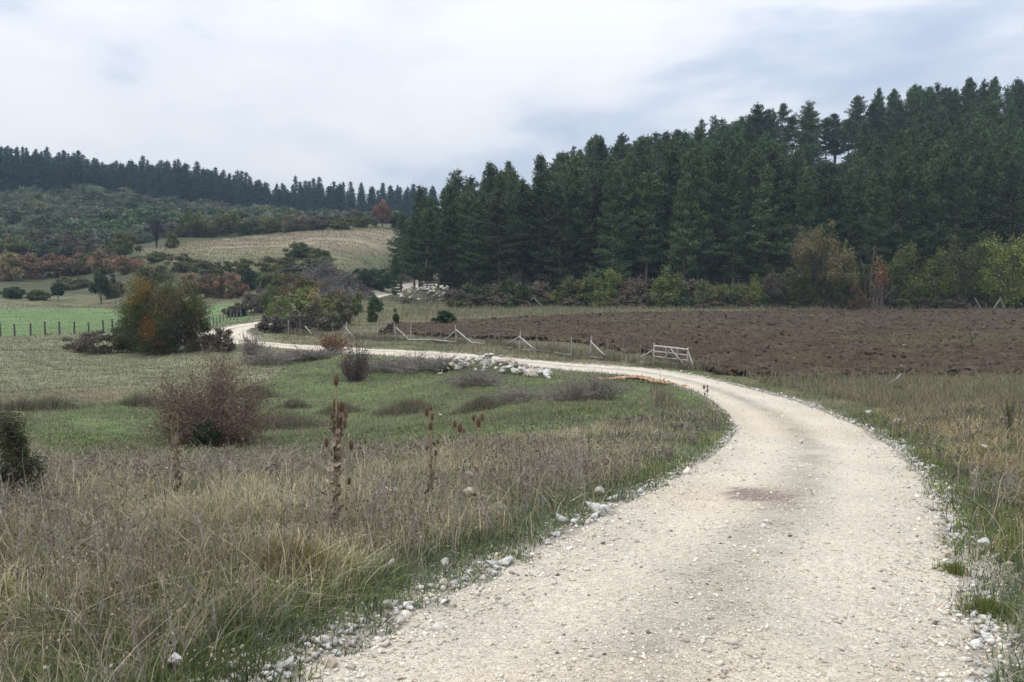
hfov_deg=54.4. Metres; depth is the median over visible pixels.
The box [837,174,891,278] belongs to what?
pine tree
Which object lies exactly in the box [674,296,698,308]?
bush
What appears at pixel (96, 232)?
scrub bush
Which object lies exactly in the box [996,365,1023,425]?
bare shrub
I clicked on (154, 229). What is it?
dark tree
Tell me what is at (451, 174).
pine tree
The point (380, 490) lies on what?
dry weeds
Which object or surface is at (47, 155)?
spruce tree
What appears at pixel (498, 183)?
pine tree
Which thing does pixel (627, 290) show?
bush
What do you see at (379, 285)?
bush
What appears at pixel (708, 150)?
pine tree
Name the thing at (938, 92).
pine tree
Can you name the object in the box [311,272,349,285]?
thicket
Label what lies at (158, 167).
spruce tree
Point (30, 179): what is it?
spruce tree
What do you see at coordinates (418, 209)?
pine tree
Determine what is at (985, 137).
pine tree
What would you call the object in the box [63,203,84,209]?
scrub bush
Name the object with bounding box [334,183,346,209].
spruce tree
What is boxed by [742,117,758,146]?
pine tree
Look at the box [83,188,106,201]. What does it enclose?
scrub bush
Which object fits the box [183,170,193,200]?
spruce tree
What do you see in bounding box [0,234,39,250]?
scrub bush
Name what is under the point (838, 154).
pine tree
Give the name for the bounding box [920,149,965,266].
pine tree
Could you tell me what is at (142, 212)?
scrub bush
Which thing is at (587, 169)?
pine tree
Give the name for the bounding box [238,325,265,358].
thicket
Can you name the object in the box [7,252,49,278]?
bush
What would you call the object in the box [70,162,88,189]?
spruce tree
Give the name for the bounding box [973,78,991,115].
pine tree
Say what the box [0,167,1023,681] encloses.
ground
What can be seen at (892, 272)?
bush
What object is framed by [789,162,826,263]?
pine tree
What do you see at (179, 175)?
spruce tree
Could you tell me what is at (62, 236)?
scrub bush
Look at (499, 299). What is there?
bush
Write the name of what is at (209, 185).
spruce tree
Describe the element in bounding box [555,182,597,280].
pine tree
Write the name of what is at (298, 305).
bush
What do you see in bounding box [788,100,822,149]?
pine tree
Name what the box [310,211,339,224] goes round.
scrub bush
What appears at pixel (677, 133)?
pine tree
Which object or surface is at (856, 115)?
pine tree
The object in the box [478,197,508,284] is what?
pine tree
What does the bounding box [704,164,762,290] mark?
pine tree
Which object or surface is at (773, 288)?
bush
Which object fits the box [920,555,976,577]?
grass tuft
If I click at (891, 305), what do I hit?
field fence
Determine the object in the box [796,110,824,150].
pine tree
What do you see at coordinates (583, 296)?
bush
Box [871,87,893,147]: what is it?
pine tree
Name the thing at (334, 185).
spruce tree
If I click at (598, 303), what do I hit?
bush
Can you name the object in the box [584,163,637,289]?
pine tree
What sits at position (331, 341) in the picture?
twiggy bush
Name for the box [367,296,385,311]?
bush
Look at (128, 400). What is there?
tussock
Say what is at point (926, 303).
bush
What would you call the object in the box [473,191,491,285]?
pine tree
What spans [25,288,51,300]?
bush
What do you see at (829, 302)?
bush
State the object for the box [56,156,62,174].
spruce tree
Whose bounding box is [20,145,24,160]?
spruce tree
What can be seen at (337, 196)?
spruce tree
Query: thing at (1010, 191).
pine tree
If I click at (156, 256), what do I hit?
bush
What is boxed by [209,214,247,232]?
scrub bush
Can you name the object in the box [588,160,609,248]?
pine tree
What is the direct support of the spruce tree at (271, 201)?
on the ground at (82, 297)
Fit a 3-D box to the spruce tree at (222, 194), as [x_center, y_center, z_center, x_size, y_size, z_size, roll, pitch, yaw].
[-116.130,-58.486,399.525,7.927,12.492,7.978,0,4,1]
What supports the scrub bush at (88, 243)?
on the ground at (82, 297)
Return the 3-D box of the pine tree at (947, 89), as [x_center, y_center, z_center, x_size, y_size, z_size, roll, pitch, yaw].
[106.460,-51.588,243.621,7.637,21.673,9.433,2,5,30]
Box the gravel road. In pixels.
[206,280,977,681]
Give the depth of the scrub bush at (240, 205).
357.47 m
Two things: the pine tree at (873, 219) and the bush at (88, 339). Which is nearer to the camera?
the bush at (88, 339)
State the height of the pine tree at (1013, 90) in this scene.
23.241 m
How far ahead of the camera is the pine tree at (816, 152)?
210.86 m
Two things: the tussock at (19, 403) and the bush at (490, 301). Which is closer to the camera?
the tussock at (19, 403)
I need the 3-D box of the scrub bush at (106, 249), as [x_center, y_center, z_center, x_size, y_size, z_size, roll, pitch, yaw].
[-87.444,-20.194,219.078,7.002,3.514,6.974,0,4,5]
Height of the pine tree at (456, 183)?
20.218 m
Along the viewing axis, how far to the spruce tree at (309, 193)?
438.12 m
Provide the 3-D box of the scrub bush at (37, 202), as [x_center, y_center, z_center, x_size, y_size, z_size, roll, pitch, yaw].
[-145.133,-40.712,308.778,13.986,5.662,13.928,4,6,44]
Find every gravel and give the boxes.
[585,375,686,385]
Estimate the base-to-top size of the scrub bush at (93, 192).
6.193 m
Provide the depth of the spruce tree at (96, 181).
382.65 m
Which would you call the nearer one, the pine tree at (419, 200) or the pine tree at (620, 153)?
the pine tree at (419, 200)
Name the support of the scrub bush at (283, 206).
on the ground at (82, 297)
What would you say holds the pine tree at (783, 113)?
on the ground at (82, 297)
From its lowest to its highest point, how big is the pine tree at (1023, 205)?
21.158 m
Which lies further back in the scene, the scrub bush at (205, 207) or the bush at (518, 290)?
the scrub bush at (205, 207)
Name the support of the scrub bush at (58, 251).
on the ground at (82, 297)
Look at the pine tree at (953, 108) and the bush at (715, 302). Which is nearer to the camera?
the bush at (715, 302)
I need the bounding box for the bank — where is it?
[389,287,450,303]
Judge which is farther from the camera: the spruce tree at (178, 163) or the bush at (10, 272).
the spruce tree at (178, 163)
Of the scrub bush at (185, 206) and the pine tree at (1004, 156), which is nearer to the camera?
the pine tree at (1004, 156)
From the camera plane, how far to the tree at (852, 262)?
132.53 m
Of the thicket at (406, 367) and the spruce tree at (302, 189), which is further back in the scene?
the spruce tree at (302, 189)
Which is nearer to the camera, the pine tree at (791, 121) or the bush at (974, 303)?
the bush at (974, 303)
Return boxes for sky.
[0,0,1023,208]
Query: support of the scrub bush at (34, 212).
on the ground at (82, 297)
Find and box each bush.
[0,189,17,199]
[0,203,31,222]
[0,205,28,220]
[0,218,8,227]
[0,223,29,238]
[0,233,36,256]
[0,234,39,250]
[0,250,26,281]
[0,286,26,298]
[0,401,50,505]
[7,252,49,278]
[14,187,39,191]
[14,201,46,215]
[15,213,56,228]
[16,220,72,247]
[17,184,45,196]
[18,191,42,201]
[18,201,49,210]
[19,200,58,208]
[20,193,48,203]
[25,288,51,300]
[26,232,62,257]
[27,198,48,204]
[27,204,45,215]
[33,205,71,215]
[33,253,73,276]
[39,209,63,226]
[45,198,76,208]
[46,190,59,199]
[47,193,82,206]
[49,273,90,289]
[50,242,88,257]
[50,328,135,353]
[51,209,77,217]
[52,231,101,250]
[53,229,100,254]
[57,217,87,226]
[57,218,77,227]
[60,212,82,220]
[61,244,91,274]
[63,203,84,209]
[65,188,82,199]
[67,216,112,230]
[67,228,83,235]
[71,236,101,253]
[72,182,92,193]
[72,248,109,259]
[74,204,100,217]
[75,183,110,201]
[76,183,106,196]
[79,188,113,202]
[79,226,115,242]
[82,217,112,224]
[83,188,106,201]
[84,246,117,274]
[85,211,134,222]
[87,220,125,230]
[92,226,116,240]
[93,204,138,220]
[96,237,120,255]
[98,274,126,297]
[100,244,122,255]
[104,187,136,197]
[105,230,143,255]
[105,314,143,352]
[108,231,140,243]
[109,253,218,354]
[109,254,146,273]
[119,312,300,446]
[122,215,149,228]
[124,201,136,209]
[124,207,162,218]
[127,224,143,231]
[131,265,171,282]
[132,225,159,240]
[135,233,152,242]
[136,204,172,216]
[137,198,166,207]
[142,251,173,261]
[146,222,186,236]
[152,211,176,222]
[156,194,179,204]
[163,252,200,271]
[164,216,183,226]
[165,232,179,247]
[168,214,195,235]
[176,199,196,209]
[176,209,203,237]
[176,271,203,293]
[177,203,214,212]
[177,314,215,352]
[178,203,210,212]
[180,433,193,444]
[183,214,230,235]
[187,256,223,276]
[189,201,211,207]
[190,273,219,296]
[190,418,220,447]
[191,203,213,215]
[197,206,234,214]
[197,221,219,237]
[198,197,230,206]
[200,200,227,211]
[200,213,218,220]
[201,272,244,298]
[205,327,236,351]
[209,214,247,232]
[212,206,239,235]
[214,206,240,210]
[218,257,259,274]
[221,302,250,316]
[228,203,258,211]
[228,211,258,218]
[230,275,251,298]
[237,219,262,234]
[239,266,260,288]
[240,288,267,313]
[245,212,266,219]
[249,204,277,212]
[250,208,269,213]
[254,249,299,270]
[254,268,286,296]
[254,306,290,333]
[255,216,284,232]
[255,285,292,316]
[258,207,303,215]
[260,212,282,229]
[263,296,313,324]
[264,203,290,208]
[273,262,310,281]
[274,273,323,299]
[281,213,309,232]
[281,214,319,227]
[282,238,314,258]
[287,312,316,332]
[295,285,324,316]
[299,291,334,326]
[300,254,336,270]
[301,248,333,258]
[305,217,327,229]
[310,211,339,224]
[314,311,345,330]
[315,329,353,352]
[319,209,342,215]
[322,287,348,309]
[325,212,340,224]
[328,334,378,381]
[329,217,357,229]
[330,294,364,323]
[341,210,354,217]
[346,292,362,311]
[348,207,367,223]
[349,268,377,288]
[351,212,376,222]
[353,216,377,227]
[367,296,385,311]
[367,308,377,322]
[370,268,396,290]
[389,213,400,228]
[441,287,473,307]
[448,300,473,308]
[459,279,494,307]
[459,294,483,307]
[482,296,502,307]
[485,281,504,307]
[491,293,515,308]
[493,275,533,307]
[500,295,518,308]
[516,299,532,308]
[529,280,552,306]
[529,297,548,307]
[543,299,558,307]
[547,289,561,301]
[556,274,588,306]
[557,297,581,307]
[572,266,604,307]
[574,292,589,307]
[582,299,594,306]
[587,296,616,307]
[590,266,626,307]
[606,295,625,308]
[607,276,639,307]
[624,300,639,307]
[626,274,656,306]
[630,293,652,308]
[642,262,689,307]
[646,298,663,307]
[660,292,679,307]
[669,273,707,304]
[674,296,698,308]
[689,277,727,307]
[691,298,709,308]
[704,299,727,308]
[713,280,751,306]
[718,296,736,307]
[723,294,741,307]
[736,274,765,307]
[737,294,755,306]
[750,293,770,308]
[760,271,789,308]
[771,266,807,308]
[774,299,787,306]
[781,300,798,308]
[791,294,808,308]
[792,268,832,308]
[805,293,820,308]
[806,266,857,308]
[816,292,836,308]
[839,270,877,308]
[844,277,868,309]
[859,301,882,308]
[868,256,908,308]
[876,288,894,307]
[888,239,933,307]
[892,296,906,307]
[895,297,916,308]
[909,294,935,308]
[917,248,969,308]
[924,230,982,303]
[924,297,944,308]
[936,299,959,307]
[943,296,974,308]
[958,226,1007,304]
[959,294,985,307]
[971,226,1023,308]
[972,297,994,307]
[988,295,1003,307]
[1001,232,1023,306]
[1004,296,1023,308]
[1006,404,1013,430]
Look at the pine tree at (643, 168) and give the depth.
149.26 m
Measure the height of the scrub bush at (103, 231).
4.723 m
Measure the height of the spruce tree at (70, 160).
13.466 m
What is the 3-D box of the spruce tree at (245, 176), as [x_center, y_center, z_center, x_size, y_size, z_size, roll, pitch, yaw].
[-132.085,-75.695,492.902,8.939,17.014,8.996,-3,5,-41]
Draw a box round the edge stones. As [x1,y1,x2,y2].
[198,351,1020,681]
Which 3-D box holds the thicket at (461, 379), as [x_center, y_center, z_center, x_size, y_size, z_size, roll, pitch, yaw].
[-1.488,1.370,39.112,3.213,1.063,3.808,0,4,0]
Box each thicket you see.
[232,341,304,364]
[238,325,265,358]
[269,342,321,362]
[287,345,349,358]
[293,266,320,281]
[308,257,345,273]
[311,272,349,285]
[320,281,348,297]
[333,261,359,280]
[333,353,421,371]
[349,287,377,299]
[372,346,456,374]
[388,294,421,303]
[415,292,445,302]
[418,344,475,372]
[434,286,454,302]
[437,364,513,388]
[471,379,560,403]
[535,369,599,401]
[566,368,642,399]
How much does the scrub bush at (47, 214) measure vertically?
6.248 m
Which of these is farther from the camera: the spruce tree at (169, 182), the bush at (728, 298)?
the spruce tree at (169, 182)
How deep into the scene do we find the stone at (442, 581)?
6.35 m
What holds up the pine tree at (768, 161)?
on the ground at (82, 297)
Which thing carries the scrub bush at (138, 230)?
on the ground at (82, 297)
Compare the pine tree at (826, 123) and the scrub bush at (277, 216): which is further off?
the scrub bush at (277, 216)
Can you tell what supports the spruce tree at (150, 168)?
on the ground at (82, 297)
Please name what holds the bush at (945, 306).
on the ground at (82, 297)
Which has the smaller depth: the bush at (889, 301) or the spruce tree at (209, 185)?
the bush at (889, 301)
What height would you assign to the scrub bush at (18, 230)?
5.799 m
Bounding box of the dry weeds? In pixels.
[0,398,1023,681]
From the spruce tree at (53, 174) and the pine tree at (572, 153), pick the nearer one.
the pine tree at (572, 153)
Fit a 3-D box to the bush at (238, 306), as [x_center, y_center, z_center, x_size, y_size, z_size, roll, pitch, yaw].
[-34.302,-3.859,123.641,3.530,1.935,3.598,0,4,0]
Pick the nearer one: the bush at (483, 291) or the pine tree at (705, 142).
the bush at (483, 291)
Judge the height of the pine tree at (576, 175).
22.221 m
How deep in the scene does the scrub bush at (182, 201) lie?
353.51 m
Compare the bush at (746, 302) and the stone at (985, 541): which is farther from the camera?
the bush at (746, 302)
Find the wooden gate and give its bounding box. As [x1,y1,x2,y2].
[640,343,692,365]
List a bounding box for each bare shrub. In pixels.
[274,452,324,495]
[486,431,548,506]
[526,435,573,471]
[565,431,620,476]
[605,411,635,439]
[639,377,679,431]
[934,391,995,443]
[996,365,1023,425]
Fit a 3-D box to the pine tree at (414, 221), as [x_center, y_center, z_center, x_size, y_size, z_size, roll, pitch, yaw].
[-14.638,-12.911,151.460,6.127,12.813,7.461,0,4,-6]
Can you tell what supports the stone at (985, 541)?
on the ground at (82, 297)
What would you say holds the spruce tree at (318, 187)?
on the ground at (82, 297)
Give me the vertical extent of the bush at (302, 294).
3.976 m
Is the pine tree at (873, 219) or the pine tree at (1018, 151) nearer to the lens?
the pine tree at (873, 219)
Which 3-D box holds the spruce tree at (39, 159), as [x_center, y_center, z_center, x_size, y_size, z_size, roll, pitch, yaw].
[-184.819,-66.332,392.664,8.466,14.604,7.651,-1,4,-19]
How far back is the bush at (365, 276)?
183.12 m
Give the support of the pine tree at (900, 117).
on the ground at (82, 297)
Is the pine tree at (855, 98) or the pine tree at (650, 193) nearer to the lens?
the pine tree at (650, 193)
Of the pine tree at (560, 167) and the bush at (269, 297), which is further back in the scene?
the pine tree at (560, 167)
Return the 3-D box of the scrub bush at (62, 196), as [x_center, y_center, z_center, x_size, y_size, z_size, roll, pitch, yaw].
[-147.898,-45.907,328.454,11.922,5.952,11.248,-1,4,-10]
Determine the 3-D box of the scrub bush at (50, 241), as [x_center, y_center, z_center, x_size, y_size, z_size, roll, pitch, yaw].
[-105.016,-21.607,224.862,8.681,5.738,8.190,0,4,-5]
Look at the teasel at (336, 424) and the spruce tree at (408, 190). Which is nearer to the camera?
the teasel at (336, 424)
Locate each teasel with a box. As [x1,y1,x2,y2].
[169,405,184,499]
[321,437,356,527]
[327,374,349,536]
[359,439,367,484]
[423,404,439,515]
[451,420,465,488]
[471,412,485,519]
[703,385,707,410]
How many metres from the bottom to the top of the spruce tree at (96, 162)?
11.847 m
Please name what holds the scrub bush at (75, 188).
on the ground at (82, 297)
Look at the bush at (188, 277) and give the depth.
166.46 m
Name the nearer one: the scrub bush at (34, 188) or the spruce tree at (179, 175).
the scrub bush at (34, 188)
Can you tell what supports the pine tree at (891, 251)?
on the ground at (82, 297)
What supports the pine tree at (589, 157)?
on the ground at (82, 297)
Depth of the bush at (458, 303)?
127.51 m
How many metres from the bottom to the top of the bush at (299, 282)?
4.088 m
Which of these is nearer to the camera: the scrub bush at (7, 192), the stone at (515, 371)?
the stone at (515, 371)
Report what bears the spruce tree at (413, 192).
on the ground at (82, 297)
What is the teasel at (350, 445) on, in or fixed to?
on the ground at (82, 297)
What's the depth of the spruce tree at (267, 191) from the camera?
440.83 m
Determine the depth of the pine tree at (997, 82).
246.33 m
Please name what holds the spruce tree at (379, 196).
on the ground at (82, 297)
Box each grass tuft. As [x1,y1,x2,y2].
[242,531,366,581]
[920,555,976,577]
[944,585,1021,626]
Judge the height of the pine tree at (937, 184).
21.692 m
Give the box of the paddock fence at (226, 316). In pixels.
[208,308,254,326]
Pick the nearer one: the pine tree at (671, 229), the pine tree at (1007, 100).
the pine tree at (671, 229)
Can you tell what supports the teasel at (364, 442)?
on the ground at (82, 297)
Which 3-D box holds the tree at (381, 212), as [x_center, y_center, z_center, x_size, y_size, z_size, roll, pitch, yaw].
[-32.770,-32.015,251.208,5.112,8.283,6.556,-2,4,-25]
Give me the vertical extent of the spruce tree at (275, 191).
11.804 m
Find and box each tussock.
[0,395,46,411]
[16,393,91,410]
[109,390,167,407]
[230,384,292,398]
[248,404,329,430]
[276,396,311,408]
[312,398,370,415]
[361,396,457,417]
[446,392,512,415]
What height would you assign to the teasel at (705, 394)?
0.882 m
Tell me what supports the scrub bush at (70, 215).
on the ground at (82, 297)
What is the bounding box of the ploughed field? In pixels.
[393,307,1023,378]
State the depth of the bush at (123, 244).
209.41 m
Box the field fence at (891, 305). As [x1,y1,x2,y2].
[531,297,1014,308]
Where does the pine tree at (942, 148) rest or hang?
on the ground at (82, 297)
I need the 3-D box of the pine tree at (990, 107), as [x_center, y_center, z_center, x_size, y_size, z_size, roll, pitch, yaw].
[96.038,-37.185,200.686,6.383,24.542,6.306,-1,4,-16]
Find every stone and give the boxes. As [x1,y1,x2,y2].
[168,652,182,664]
[323,654,337,667]
[439,578,447,585]
[441,557,448,565]
[462,487,474,495]
[500,359,508,363]
[511,368,521,373]
[527,368,536,376]
[595,486,603,494]
[944,550,950,555]
[972,643,983,649]
[977,537,989,545]
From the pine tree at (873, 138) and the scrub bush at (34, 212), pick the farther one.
the scrub bush at (34, 212)
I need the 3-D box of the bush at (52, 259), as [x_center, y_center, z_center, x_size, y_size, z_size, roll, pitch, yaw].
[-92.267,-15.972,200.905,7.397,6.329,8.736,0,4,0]
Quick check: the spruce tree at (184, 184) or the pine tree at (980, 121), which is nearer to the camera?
the pine tree at (980, 121)
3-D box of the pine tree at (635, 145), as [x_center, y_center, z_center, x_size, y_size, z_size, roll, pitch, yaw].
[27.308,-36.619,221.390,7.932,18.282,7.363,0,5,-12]
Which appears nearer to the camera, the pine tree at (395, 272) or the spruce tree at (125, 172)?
the pine tree at (395, 272)
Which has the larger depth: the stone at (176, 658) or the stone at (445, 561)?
the stone at (445, 561)
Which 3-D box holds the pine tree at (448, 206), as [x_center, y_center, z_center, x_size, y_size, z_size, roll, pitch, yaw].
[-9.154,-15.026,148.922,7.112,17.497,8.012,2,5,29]
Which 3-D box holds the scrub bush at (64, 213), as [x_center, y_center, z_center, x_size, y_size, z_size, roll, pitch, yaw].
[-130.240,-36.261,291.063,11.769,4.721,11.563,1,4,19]
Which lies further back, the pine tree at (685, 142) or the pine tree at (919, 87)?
the pine tree at (919, 87)
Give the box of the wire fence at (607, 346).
[288,320,1023,379]
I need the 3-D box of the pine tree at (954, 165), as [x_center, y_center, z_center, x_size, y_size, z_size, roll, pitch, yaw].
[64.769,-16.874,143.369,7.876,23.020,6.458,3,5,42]
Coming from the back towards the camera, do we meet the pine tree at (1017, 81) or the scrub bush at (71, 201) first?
the scrub bush at (71, 201)
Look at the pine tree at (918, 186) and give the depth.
148.37 m
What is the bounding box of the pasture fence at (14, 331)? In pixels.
[0,319,112,336]
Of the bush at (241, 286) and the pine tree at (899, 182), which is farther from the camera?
the bush at (241, 286)
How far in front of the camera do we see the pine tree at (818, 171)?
203.02 m
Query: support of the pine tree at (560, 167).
on the ground at (82, 297)
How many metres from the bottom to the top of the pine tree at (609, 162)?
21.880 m
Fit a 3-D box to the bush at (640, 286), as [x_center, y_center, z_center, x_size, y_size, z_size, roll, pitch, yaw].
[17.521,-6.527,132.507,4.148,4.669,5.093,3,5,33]
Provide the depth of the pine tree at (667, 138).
189.53 m
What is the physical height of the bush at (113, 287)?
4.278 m
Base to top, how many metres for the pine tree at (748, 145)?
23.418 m
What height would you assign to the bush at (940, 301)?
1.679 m
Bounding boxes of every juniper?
[392,308,399,323]
[430,308,456,322]
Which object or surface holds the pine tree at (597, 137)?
on the ground at (82, 297)
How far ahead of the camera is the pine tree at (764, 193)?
145.44 m
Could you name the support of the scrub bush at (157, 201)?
on the ground at (82, 297)
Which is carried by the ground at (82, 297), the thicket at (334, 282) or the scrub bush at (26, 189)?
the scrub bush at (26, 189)
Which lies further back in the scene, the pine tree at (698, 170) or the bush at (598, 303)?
the pine tree at (698, 170)
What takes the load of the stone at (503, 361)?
on the ground at (82, 297)
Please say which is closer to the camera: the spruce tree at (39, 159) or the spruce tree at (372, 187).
the spruce tree at (39, 159)
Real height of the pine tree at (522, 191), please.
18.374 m
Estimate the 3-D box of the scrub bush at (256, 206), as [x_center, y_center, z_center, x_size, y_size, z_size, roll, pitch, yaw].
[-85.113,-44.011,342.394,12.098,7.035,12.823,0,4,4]
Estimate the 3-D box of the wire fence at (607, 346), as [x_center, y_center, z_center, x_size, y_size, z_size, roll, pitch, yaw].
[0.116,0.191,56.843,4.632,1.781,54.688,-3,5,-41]
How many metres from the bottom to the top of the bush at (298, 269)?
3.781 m
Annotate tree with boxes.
[0,152,16,191]
[0,154,13,191]
[1,147,17,181]
[9,154,22,189]
[11,158,25,191]
[13,153,22,181]
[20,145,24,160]
[22,156,36,189]
[32,149,37,168]
[33,154,43,182]
[33,156,44,188]
[39,159,52,192]
[42,153,52,163]
[44,156,63,192]
[50,282,64,300]
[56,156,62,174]
[61,151,67,163]
[63,165,75,191]
[66,157,73,173]
[69,158,80,188]
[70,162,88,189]
[74,151,83,166]
[88,164,103,186]
[88,269,110,303]
[94,159,99,173]
[99,163,104,185]
[100,171,113,190]
[107,164,115,185]
[112,168,124,191]
[114,160,119,174]
[118,164,123,184]
[121,167,128,187]
[124,158,138,190]
[126,171,139,193]
[133,165,144,186]
[136,165,148,195]
[138,156,147,173]
[140,204,165,247]
[145,165,155,193]
[153,162,166,189]
[156,160,163,171]
[160,166,178,198]
[175,167,187,199]
[176,157,181,168]
[178,169,191,201]
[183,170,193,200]
[192,160,200,171]
[192,170,201,189]
[197,167,211,201]
[205,181,215,201]
[214,181,231,208]
[216,175,226,202]
[221,168,225,180]
[223,181,236,206]
[232,177,239,201]
[235,169,240,182]
[236,170,245,193]
[243,172,252,183]
[243,186,252,207]
[247,184,261,208]
[256,182,269,205]
[262,187,274,204]
[267,193,274,205]
[272,187,277,203]
[274,191,285,208]
[283,188,294,207]
[291,189,297,209]
[293,176,298,193]
[295,191,306,210]
[298,187,308,210]
[303,180,308,191]
[305,184,312,209]
[307,186,321,211]
[308,187,321,210]
[311,177,316,187]
[315,176,323,186]
[315,183,324,202]
[319,188,326,207]
[322,187,338,212]
[331,180,336,192]
[332,187,345,211]
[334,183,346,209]
[341,181,345,200]
[345,196,356,211]
[347,181,356,198]
[351,188,356,206]
[355,182,367,202]
[356,186,365,208]
[356,192,366,212]
[364,189,375,209]
[366,186,376,202]
[367,197,375,211]
[371,198,393,227]
[374,190,381,203]
[379,183,387,199]
[385,184,394,210]
[385,212,409,291]
[387,255,403,295]
[390,189,403,211]
[397,185,436,286]
[398,195,438,286]
[398,214,434,286]
[399,206,431,286]
[400,190,412,219]
[400,208,443,283]
[404,187,410,202]
[407,208,442,284]
[410,188,417,206]
[428,183,474,291]
[428,186,436,201]
[435,197,473,289]
[438,168,467,213]
[445,169,459,197]
[447,197,500,287]
[454,181,483,280]
[463,177,480,271]
[473,187,522,283]
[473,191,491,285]
[476,179,487,195]
[478,161,498,261]
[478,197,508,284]
[489,170,516,284]
[492,180,544,282]
[500,165,531,279]
[501,160,516,175]
[501,168,519,229]
[505,195,536,284]
[513,170,563,297]
[513,176,534,267]
[518,152,560,280]
[525,177,556,281]
[532,184,588,292]
[547,154,559,169]
[548,154,605,282]
[548,162,557,178]
[554,150,571,170]
[554,152,574,255]
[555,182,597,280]
[561,164,589,272]
[568,144,577,155]
[573,152,584,166]
[577,176,612,276]
[579,169,609,270]
[581,135,596,172]
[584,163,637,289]
[587,154,634,289]
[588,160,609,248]
[589,136,609,177]
[593,134,606,152]
[594,162,641,279]
[607,141,632,166]
[615,132,629,150]
[617,139,627,158]
[617,149,637,276]
[620,169,669,289]
[623,154,669,283]
[625,157,653,284]
[629,139,645,276]
[633,134,657,237]
[633,137,641,149]
[643,134,657,173]
[648,166,688,267]
[649,143,703,278]
[650,131,663,152]
[650,165,673,265]
[655,130,672,166]
[659,134,680,280]
[660,149,707,280]
[660,153,695,276]
[673,129,683,148]
[678,129,700,160]
[682,142,720,281]
[690,125,708,263]
[693,119,708,141]
[693,139,734,285]
[694,139,725,282]
[700,137,711,264]
[702,134,747,284]
[703,129,715,143]
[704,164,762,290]
[709,114,719,138]
[713,117,730,144]
[718,126,745,169]
[722,148,766,285]
[727,120,747,211]
[732,116,753,138]
[734,120,746,139]
[737,141,760,280]
[741,163,803,293]
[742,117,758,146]
[742,146,795,276]
[748,102,769,148]
[748,151,784,280]
[750,111,768,147]
[754,132,780,277]
[763,108,784,147]
[763,176,801,273]
[769,107,781,135]
[770,101,792,153]
[774,165,824,274]
[777,138,788,165]
[778,141,791,171]
[778,153,786,177]
[781,115,800,152]
[782,217,877,308]
[784,146,807,205]
[785,150,806,179]
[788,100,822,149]
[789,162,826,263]
[791,172,831,269]
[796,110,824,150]
[801,143,820,175]
[807,142,829,180]
[810,117,840,159]
[815,159,858,270]
[815,163,826,178]
[816,172,861,287]
[823,122,845,162]
[826,112,847,162]
[834,160,855,189]
[835,118,859,155]
[836,163,846,227]
[836,238,859,293]
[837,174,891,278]
[839,96,868,149]
[839,153,852,164]
[842,94,865,149]
[842,170,864,266]
[846,149,876,271]
[848,103,883,148]
[849,116,887,251]
[852,118,885,195]
[854,171,900,295]
[855,248,895,308]
[860,167,895,278]
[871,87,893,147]
[872,252,889,307]
[878,149,933,271]
[879,148,920,267]
[879,195,920,271]
[881,88,902,147]
[884,98,915,150]
[886,91,901,137]
[903,83,924,129]
[904,167,935,293]
[912,136,970,281]
[913,153,957,297]
[915,85,927,131]
[920,86,949,144]
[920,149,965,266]
[932,81,948,116]
[933,144,991,270]
[940,85,961,122]
[943,86,968,134]
[957,153,984,277]
[959,82,980,128]
[960,77,968,103]
[960,77,978,147]
[963,149,1006,278]
[966,115,987,149]
[966,147,1016,296]
[970,128,997,224]
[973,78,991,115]
[975,95,1011,149]
[980,158,1023,299]
[987,78,1000,111]
[992,76,1004,109]
[995,84,1013,141]
[996,142,1020,282]
[1002,99,1023,157]
[1003,85,1018,127]
[1005,81,1023,130]
[1009,129,1023,225]
[1010,76,1023,96]
[1010,166,1023,276]
[1015,165,1023,273]
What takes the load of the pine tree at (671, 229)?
on the ground at (82, 297)
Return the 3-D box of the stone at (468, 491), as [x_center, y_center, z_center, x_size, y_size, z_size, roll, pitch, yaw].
[-0.426,1.476,9.759,0.134,0.091,0.097,1,4,7]
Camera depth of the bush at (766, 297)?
128.73 m
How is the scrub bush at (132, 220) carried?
on the ground at (82, 297)
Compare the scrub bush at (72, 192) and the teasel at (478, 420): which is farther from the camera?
the scrub bush at (72, 192)
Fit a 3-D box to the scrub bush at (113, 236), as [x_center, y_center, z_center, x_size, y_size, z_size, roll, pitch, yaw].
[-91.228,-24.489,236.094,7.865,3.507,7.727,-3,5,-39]
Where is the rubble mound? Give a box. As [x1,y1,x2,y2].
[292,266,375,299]
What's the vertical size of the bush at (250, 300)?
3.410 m
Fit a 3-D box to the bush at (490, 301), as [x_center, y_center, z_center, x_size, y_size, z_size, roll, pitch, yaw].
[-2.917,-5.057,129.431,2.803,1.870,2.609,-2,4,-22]
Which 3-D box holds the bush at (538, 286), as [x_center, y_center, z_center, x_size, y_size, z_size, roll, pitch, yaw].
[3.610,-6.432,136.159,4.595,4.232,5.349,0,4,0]
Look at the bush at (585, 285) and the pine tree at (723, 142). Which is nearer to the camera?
the bush at (585, 285)
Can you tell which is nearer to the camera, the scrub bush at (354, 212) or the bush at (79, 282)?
the bush at (79, 282)
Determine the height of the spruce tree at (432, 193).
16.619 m

